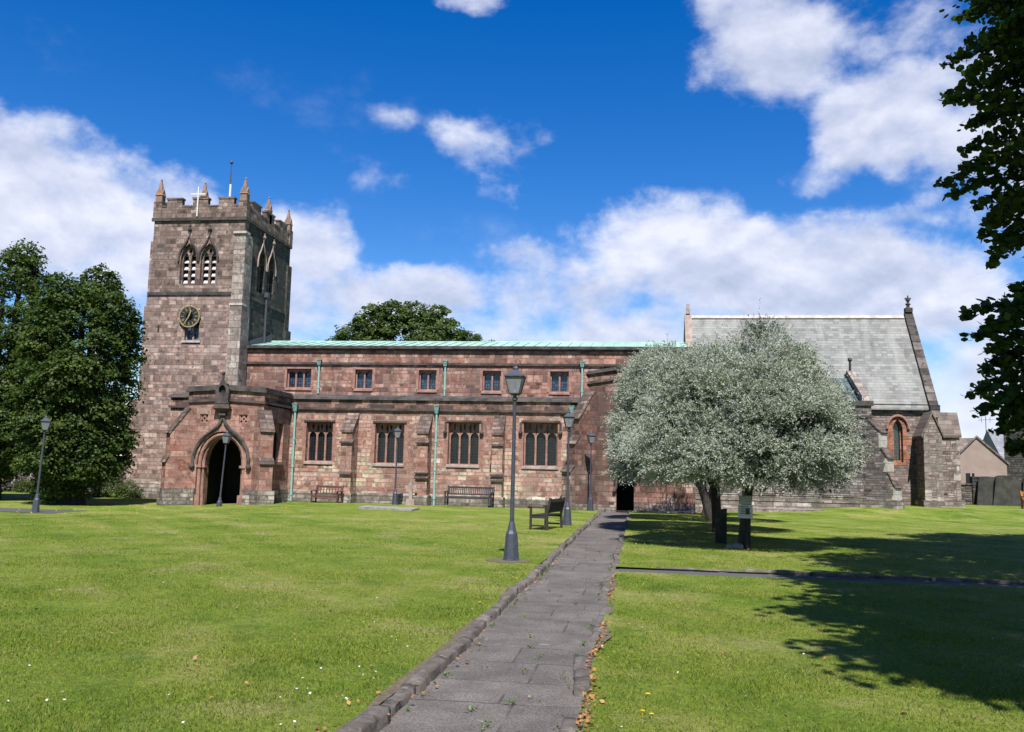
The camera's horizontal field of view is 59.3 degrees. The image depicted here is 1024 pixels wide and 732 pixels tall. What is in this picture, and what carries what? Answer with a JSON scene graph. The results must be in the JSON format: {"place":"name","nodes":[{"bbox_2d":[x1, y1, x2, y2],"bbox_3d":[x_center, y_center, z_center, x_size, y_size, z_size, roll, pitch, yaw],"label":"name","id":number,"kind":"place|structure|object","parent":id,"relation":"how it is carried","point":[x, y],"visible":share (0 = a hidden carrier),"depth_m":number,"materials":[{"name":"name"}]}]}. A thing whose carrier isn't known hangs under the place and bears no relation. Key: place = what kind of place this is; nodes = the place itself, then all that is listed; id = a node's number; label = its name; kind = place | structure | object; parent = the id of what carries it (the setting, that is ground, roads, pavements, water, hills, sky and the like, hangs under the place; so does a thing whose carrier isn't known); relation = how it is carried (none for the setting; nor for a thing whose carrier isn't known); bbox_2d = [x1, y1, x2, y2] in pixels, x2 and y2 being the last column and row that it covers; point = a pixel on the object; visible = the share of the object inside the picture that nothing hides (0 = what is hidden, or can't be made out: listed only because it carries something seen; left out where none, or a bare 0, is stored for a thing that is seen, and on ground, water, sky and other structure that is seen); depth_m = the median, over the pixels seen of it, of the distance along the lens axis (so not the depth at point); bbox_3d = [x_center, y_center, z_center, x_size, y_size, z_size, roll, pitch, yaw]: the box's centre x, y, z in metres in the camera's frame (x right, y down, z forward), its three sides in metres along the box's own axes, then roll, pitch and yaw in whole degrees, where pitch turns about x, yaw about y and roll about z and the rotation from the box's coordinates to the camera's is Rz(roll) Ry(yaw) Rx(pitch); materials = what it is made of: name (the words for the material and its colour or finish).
{"place":"outdoors","nodes":[
{"label":"outdoors","id":0,"kind":"place"},
{"bbox_2d":[0,508,84,512],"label":"church path","id":1,"kind":"structure","parent":0,"point":[27,510],"depth_m":34.75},
{"bbox_2d":[379,512,628,731],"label":"path","id":2,"kind":"structure","parent":0,"point":[504,653],"depth_m":8.19,"materials":[{"name":"grey stone"}]},
{"bbox_2d":[338,508,605,731],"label":"kerb","id":3,"kind":"structure","parent":2,"relation":"on","point":[374,718],"depth_m":7.67,"materials":[{"name":"stone"}]},
{"bbox_2d":[1,527,1005,731],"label":"fallen leaves","id":4,"kind":"object","parent":2,"relation":"on","point":[588,715],"visible":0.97,"depth_m":7.26,"materials":[{"name":"plant"}]},
{"bbox_2d":[403,551,612,730],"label":"path weeds","id":5,"kind":"object","parent":2,"relation":"on","point":[470,708],"visible":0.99,"depth_m":8.23,"materials":[{"name":"green plant"}]},
{"bbox_2d":[559,575,614,731],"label":"kerb","id":6,"kind":"structure","parent":2,"relation":"on","point":[582,682],"depth_m":7.62,"materials":[{"name":"stone"}]},
{"bbox_2d":[612,510,631,567],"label":"kerb","id":7,"kind":"structure","parent":2,"relation":"on","point":[618,550],"depth_m":21.15,"materials":[{"name":"stone"}]},
{"bbox_2d":[0,491,1023,731],"bbox_3d":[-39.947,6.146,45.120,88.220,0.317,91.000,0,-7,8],"label":"lawn","id":8,"kind":"structure","parent":0,"point":[95,504],"depth_m":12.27,"materials":[{"name":"green plant"}]},
{"bbox_2d":[1,465,37,491],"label":"flowering shrub","id":9,"kind":"object","parent":8,"relation":"on","point":[21,477],"visible":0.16,"depth_m":54.85,"materials":[{"name":"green plant"}]},
{"bbox_2d":[11,477,36,492],"bbox_3d":[-29.131,7.311,54.057,2.025,1.304,1.266,0,-7,8],"label":"bush","id":10,"kind":"object","parent":8,"relation":"on","point":[25,488],"visible":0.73,"depth_m":53.91,"materials":[{"name":"green plant"}]},
{"bbox_2d":[0,238,76,499],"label":"lime tree","id":11,"kind":"object","parent":8,"relation":"on","point":[28,275],"visible":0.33,"depth_m":44.16,"materials":[{"name":"green plant"}]},
{"bbox_2d":[31,415,51,511],"bbox_3d":[-17.772,3.708,33.951,0.383,3.840,0.383,7,-8,-26],"label":"street lamp","id":12,"kind":"object","parent":8,"relation":"on","point":[45,423],"visible":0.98,"depth_m":33.93,"materials":[{"name":"grey metal"}]},
{"bbox_2d":[1,466,123,492],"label":"boundary wall","id":13,"kind":"structure","parent":8,"relation":"on","point":[88,488],"depth_m":55.58,"materials":[{"name":"stone"}]},
{"bbox_2d":[0,262,150,504],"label":"lime tree","id":14,"kind":"object","parent":8,"relation":"on","point":[85,444],"visible":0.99,"depth_m":40.04,"materials":[{"name":"green plant"}]},
{"bbox_2d":[87,473,143,497],"bbox_3d":[-21.962,6.774,49.843,3.406,1.888,1.670,0,-7,8],"label":"evergreen bush","id":15,"kind":"object","parent":8,"relation":"on","point":[103,491],"visible":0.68,"depth_m":49.57,"materials":[{"name":"green plant"}]},
{"bbox_2d":[19,504,295,512],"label":"grass tufts","id":16,"kind":"object","parent":8,"relation":"on","point":[171,508],"visible":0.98,"depth_m":35.93,"materials":[{"name":"green plant"}]},
{"bbox_2d":[216,429,231,506],"bbox_3d":[-12.889,4.732,40.130,0.383,3.840,0.383,4,-7,3],"label":"street lamp","id":17,"kind":"object","parent":8,"relation":"on","point":[226,437],"visible":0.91,"depth_m":40.15,"materials":[{"name":"grey metal"}]},
{"bbox_2d":[310,485,343,502],"bbox_3d":[-8.994,6.253,43.709,1.435,0.929,0.723,0,-7,14],"label":"garden bench","id":18,"kind":"object","parent":8,"relation":"on","point":[326,496],"visible":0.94,"depth_m":43.85,"materials":[{"name":"red wood"}]},
{"bbox_2d":[358,505,418,510],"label":"grave slab","id":19,"kind":"structure","parent":8,"relation":"on","point":[388,508],"depth_m":36.18,"materials":[{"name":"stone"}]},
{"bbox_2d":[391,426,400,504],"bbox_3d":[-5.481,4.698,42.632,0.383,3.840,0.383,2,-7,-9],"label":"street lamp","id":20,"kind":"object","parent":8,"relation":"on","point":[397,431],"visible":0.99,"depth_m":42.57,"materials":[{"name":"grey metal"}]},
{"bbox_2d":[325,299,494,340],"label":"broadleaf tree","id":21,"kind":"object","parent":8,"relation":"on","point":[388,324],"visible":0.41,"depth_m":79.82,"materials":[{"name":"green plant"}]},
{"bbox_2d":[405,479,416,504],"bbox_3d":[-4.898,6.129,43.597,0.580,1.250,0.240,0,-7,8],"label":"grave cross","id":22,"kind":"object","parent":8,"relation":"on","point":[410,500],"visible":0.88,"depth_m":43.54,"materials":[{"name":"stone"}]},
{"bbox_2d":[335,574,528,731],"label":"soil strip","id":23,"kind":"object","parent":8,"relation":"on","point":[392,688],"visible":0.58,"depth_m":7.25,"materials":[{"name":"brown soil"}]},
{"bbox_2d":[444,485,494,505],"bbox_3d":[-2.025,6.165,42.780,2.315,0.929,0.723,0,-7,11],"label":"garden bench","id":24,"kind":"object","parent":8,"relation":"on","point":[491,494],"visible":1,"depth_m":42.95,"materials":[{"name":"black wood"}]},
{"bbox_2d":[7,562,993,726],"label":"lawn daisies","id":25,"kind":"object","parent":8,"relation":"on","point":[362,674],"visible":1,"depth_m":6.63,"materials":[{"name":"white plant"}]},
{"bbox_2d":[485,558,529,562],"bbox_3d":[-0.079,3.611,16.716,0.840,0.020,0.819,0,-7,8],"label":"soil patch","id":26,"kind":"object","parent":8,"relation":"on","point":[499,560],"visible":0.81,"depth_m":16.56,"materials":[{"name":"brown soil"}]},
{"bbox_2d":[502,361,526,560],"bbox_3d":[0.025,1.815,16.928,0.383,3.840,0.383,0,-7,8],"label":"street lamp","id":27,"kind":"object","parent":26,"relation":"on","point":[515,378],"visible":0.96,"depth_m":16.89,"materials":[{"name":"grey metal"}]},
{"bbox_2d":[122,161,964,515],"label":"parish church","id":28,"kind":"structure","parent":8,"relation":"on","point":[298,421],"depth_m":46.46,"materials":[{"name":"brown stone"}]},
{"bbox_2d":[181,245,195,283],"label":"belfry window","id":29,"kind":"structure","parent":28,"relation":"in","point":[190,253],"depth_m":52.01,"materials":[{"name":"grey stone"}]},
{"bbox_2d":[181,316,200,342],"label":"window","id":30,"kind":"structure","parent":28,"relation":"in","point":[192,335],"depth_m":51.41,"materials":[{"name":"glass"}]},
{"bbox_2d":[201,245,215,283],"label":"belfry window","id":31,"kind":"structure","parent":28,"relation":"in","point":[210,269],"depth_m":51.84,"materials":[{"name":"grey stone"}]},
{"bbox_2d":[224,440,240,502],"bbox_3d":[-13.251,4.928,46.016,2.880,4.400,0.056,0,-7,8],"label":"inner door","id":32,"kind":"structure","parent":28,"relation":"in","point":[233,472],"depth_m":46.06,"materials":[{"name":"black wood"}]},
{"bbox_2d":[257,258,259,291],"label":"belfry window","id":33,"kind":"structure","parent":28,"relation":"in","point":[258,274],"depth_m":54.18,"materials":[{"name":"grey stone"}]},
{"bbox_2d":[266,267,269,291],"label":"belfry window","id":34,"kind":"structure","parent":28,"relation":"in","point":[267,290],"depth_m":55.55,"materials":[{"name":"grey stone"}]},
{"bbox_2d":[272,423,283,464],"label":"window","id":35,"kind":"structure","parent":28,"relation":"in","point":[277,426],"depth_m":44.85,"materials":[{"name":"black stone"}]},
{"bbox_2d":[284,367,313,389],"bbox_3d":[-12.047,0.731,51.114,1.720,1.320,0.420,0,-7,8],"label":"window","id":36,"kind":"structure","parent":28,"relation":"in","point":[299,378],"depth_m":51.18,"materials":[{"name":"pink stone"}]},
{"bbox_2d":[303,420,335,463],"bbox_3d":[-9.765,3.886,45.902,1.640,2.230,0.560,0,-7,8],"label":"window","id":37,"kind":"structure","parent":28,"relation":"in","point":[320,434],"depth_m":46.06,"materials":[{"name":"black stone"}]},
{"bbox_2d":[352,368,374,390],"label":"window","id":38,"kind":"structure","parent":28,"relation":"in","point":[365,379],"depth_m":50.63,"materials":[{"name":"pink stone"}]},
{"bbox_2d":[372,421,406,466],"bbox_3d":[-6.132,3.927,45.381,1.740,2.260,0.560,0,-7,8],"label":"window","id":39,"kind":"structure","parent":28,"relation":"in","point":[386,440],"depth_m":45.55,"materials":[{"name":"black stone"}]},
{"bbox_2d":[416,368,438,392],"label":"window","id":40,"kind":"structure","parent":28,"relation":"in","point":[429,380],"depth_m":50.10,"materials":[{"name":"pink stone"}]},
{"bbox_2d":[443,420,483,467],"bbox_3d":[-2.388,3.881,44.785,2.060,2.330,0.695,0,-7,8],"label":"window","id":41,"kind":"structure","parent":28,"relation":"in","point":[464,437],"depth_m":45.01,"materials":[{"name":"black stone"}]},
{"bbox_2d":[480,369,503,393],"bbox_3d":[-1.090,0.860,49.540,1.300,1.360,0.420,0,-7,8],"label":"window","id":42,"kind":"structure","parent":28,"relation":"in","point":[492,379],"depth_m":49.59,"materials":[{"name":"pink stone"}]},
{"bbox_2d":[518,420,562,469],"bbox_3d":[1.413,3.879,44.245,2.180,2.370,0.695,0,-7,8],"label":"window","id":43,"kind":"structure","parent":28,"relation":"in","point":[540,439],"depth_m":44.47,"materials":[{"name":"black stone"}]},
{"bbox_2d":[547,369,571,394],"bbox_3d":[2.592,0.891,49.013,1.300,1.370,0.420,0,-7,8],"label":"window","id":44,"kind":"structure","parent":28,"relation":"in","point":[558,383],"depth_m":49.07,"materials":[{"name":"pink stone"}]},
{"bbox_2d":[617,470,633,509],"bbox_3d":[5.677,6.161,44.927,0.840,2.400,0.080,0,-7,8],"label":"door","id":45,"kind":"structure","parent":28,"relation":"in","point":[625,496],"depth_m":44.85,"materials":[{"name":"black wood"}]},
{"bbox_2d":[886,414,911,465],"bbox_3d":[19.962,3.842,46.654,1.370,2.650,0.500,0,-7,8],"label":"window","id":46,"kind":"structure","parent":28,"relation":"in","point":[894,440],"depth_m":46.60,"materials":[{"name":"orange stone"}]},
{"bbox_2d":[527,497,565,529],"bbox_3d":[1.035,4.345,26.641,0.723,0.929,1.565,-1,-7,19],"label":"garden bench","id":47,"kind":"object","parent":8,"relation":"on","point":[554,505],"visible":1,"depth_m":26.21,"materials":[{"name":"black wood"}]},
{"bbox_2d":[563,410,574,524],"bbox_3d":[1.800,3.263,28.911,0.383,3.840,0.383,2,-7,-3],"label":"street lamp","id":48,"kind":"object","parent":8,"relation":"on","point":[568,418],"visible":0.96,"depth_m":28.86,"materials":[{"name":"grey metal"}]},
{"bbox_2d":[587,431,595,510],"bbox_3d":[3.681,4.892,42.068,0.383,3.840,0.383,3,-7,-15],"label":"street lamp","id":49,"kind":"object","parent":8,"relation":"on","point":[591,436],"visible":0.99,"depth_m":42.07,"materials":[{"name":"grey metal"}]},
{"bbox_2d":[0,0,1023,466],"label":"sky","id":50,"kind":"structure","parent":0,"point":[527,170],"materials":[{"name":"blue"}]},
{"bbox_2d":[526,539,742,576],"bbox_3d":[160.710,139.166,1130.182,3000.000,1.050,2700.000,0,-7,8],"label":"ground","id":51,"kind":"structure","parent":0,"point":[628,567],"depth_m":21.28,"materials":[{"name":"green plant"}]},
{"bbox_2d":[983,430,1003,457],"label":"slate roofed house","id":52,"kind":"structure","parent":51,"relation":"on","point":[995,442],"depth_m":83.16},
{"bbox_2d":[576,572,1023,731],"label":"lawn","id":53,"kind":"structure","parent":0,"point":[740,606],"depth_m":8.53,"materials":[{"name":"green plant"}]},
{"bbox_2d":[579,579,617,730],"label":"soil strip","id":54,"kind":"object","parent":53,"relation":"on","point":[607,636],"visible":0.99,"depth_m":9.16,"materials":[{"name":"brown soil"}]},
{"bbox_2d":[933,0,1023,457],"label":"overhanging tree","id":55,"kind":"object","parent":53,"relation":"on","point":[1003,40],"visible":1,"depth_m":10.10,"materials":[{"name":"green plant"}]},
{"bbox_2d":[616,504,1023,582],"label":"lawn","id":56,"kind":"structure","parent":0,"point":[968,519],"depth_m":25.14,"materials":[{"name":"green plant"}]},
{"bbox_2d":[609,368,713,522],"bbox_3d":[7.308,2.719,33.176,7.567,6.414,5.253,0,-7,8],"label":"silver pear tree","id":57,"kind":"object","parent":56,"relation":"on","point":[705,499],"depth_m":32.48,"materials":[{"name":"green plant"}]},
{"bbox_2d":[600,334,805,531],"bbox_3d":[6.076,2.052,27.475,6.872,6.348,5.999,0,-7,8],"label":"silver pear tree","id":58,"kind":"object","parent":56,"relation":"on","point":[626,391],"visible":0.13,"depth_m":27.06,"materials":[{"name":"green plant"}]},
{"bbox_2d":[697,406,710,515],"bbox_3d":[8.034,3.733,38.344,6.978,5.640,4.880,0,-7,8],"label":"silver pear tree","id":59,"kind":"object","parent":56,"relation":"on","point":[702,512],"depth_m":38.03,"materials":[{"name":"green plant"}]},
{"bbox_2d":[715,508,726,543],"bbox_3d":[5.233,4.048,22.532,0.298,0.960,0.192,0,-7,15],"label":"standing stone","id":60,"kind":"object","parent":56,"relation":"on","point":[721,527],"visible":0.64,"depth_m":22.47,"materials":[{"name":"grey stone"}]},
{"bbox_2d":[633,506,823,513],"bbox_3d":[10.250,6.969,42.689,8.900,0.493,3.350,0,-7,8],"label":"paved strip","id":61,"kind":"object","parent":56,"relation":"on","point":[731,509],"visible":0.25,"depth_m":42.68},
{"bbox_2d":[725,543,743,548],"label":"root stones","id":62,"kind":"object","parent":56,"relation":"on","point":[736,545],"visible":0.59,"depth_m":20.89,"materials":[{"name":"grey stone"}]},
{"bbox_2d":[605,299,876,548],"bbox_3d":[5.701,1.445,21.809,5.936,6.212,5.793,-4,-9,39],"label":"silver pear tree","id":63,"kind":"object","parent":56,"relation":"on","point":[723,444],"visible":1,"depth_m":20.38,"materials":[{"name":"green plant"}]},
{"bbox_2d":[738,496,752,548],"bbox_3d":[5.431,3.635,20.949,0.330,1.220,0.071,0,-7,8],"label":"notice board","id":64,"kind":"object","parent":56,"relation":"on","point":[745,511],"visible":0.97,"depth_m":20.96,"materials":[{"name":"metal"}]},
{"bbox_2d":[656,566,1023,583],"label":"kerb","id":65,"kind":"structure","parent":56,"relation":"on","point":[802,573],"depth_m":15.63,"materials":[{"name":"stone"}]},
{"bbox_2d":[961,483,972,504],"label":"rubble wall","id":66,"kind":"structure","parent":56,"relation":"on","point":[966,492],"depth_m":51.38,"materials":[{"name":"grey stone"}]},
{"bbox_2d":[959,416,1009,482],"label":"rendered house","id":67,"kind":"structure","parent":56,"relation":"on","point":[979,457],"depth_m":58.07,"materials":[{"name":"beige paint"}]},
{"bbox_2d":[966,473,974,482],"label":"window","id":68,"kind":"structure","parent":67,"relation":"in","point":[967,474],"depth_m":58.16,"materials":[{"name":"white paint"}]},
{"bbox_2d":[976,476,993,504],"bbox_3d":[26.744,7.105,50.891,1.064,1.720,0.460,0,-7,8],"label":"gravestone","id":69,"kind":"object","parent":56,"relation":"on","point":[985,491],"visible":0.92,"depth_m":50.85,"materials":[{"name":"grey stone"}]},
{"bbox_2d":[969,476,1022,504],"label":"yard wall","id":70,"kind":"structure","parent":56,"relation":"on","point":[974,480],"depth_m":51.33,"materials":[{"name":"stone"}]},
{"bbox_2d":[992,475,1008,505],"bbox_3d":[27.573,7.071,50.778,1.046,1.800,0.459,0,-7,8],"label":"gravestone","id":71,"kind":"object","parent":56,"relation":"on","point":[1000,494],"visible":0.92,"depth_m":50.73,"materials":[{"name":"grey stone"}]},
{"bbox_2d":[1003,419,1023,477],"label":"stone outbuilding","id":72,"kind":"structure","parent":56,"relation":"on","point":[1015,467],"depth_m":61.54,"materials":[{"name":"grey stone"}]},
{"bbox_2d":[1007,479,1020,505],"bbox_3d":[28.228,7.175,50.671,0.953,1.600,0.461,0,-7,8],"label":"gravestone","id":73,"kind":"object","parent":56,"relation":"on","point":[1013,496],"visible":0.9,"depth_m":50.62,"materials":[{"name":"grey stone"}]},
{"bbox_2d":[618,568,1023,586],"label":"side path","id":74,"kind":"structure","parent":0,"point":[814,577],"depth_m":15.41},
{"bbox_2d":[1019,491,1023,508],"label":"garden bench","id":75,"kind":"object","parent":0,"point":[1021,497],"visible":0.94,"depth_m":45.08,"materials":[{"name":"orange wood"}]}
]}

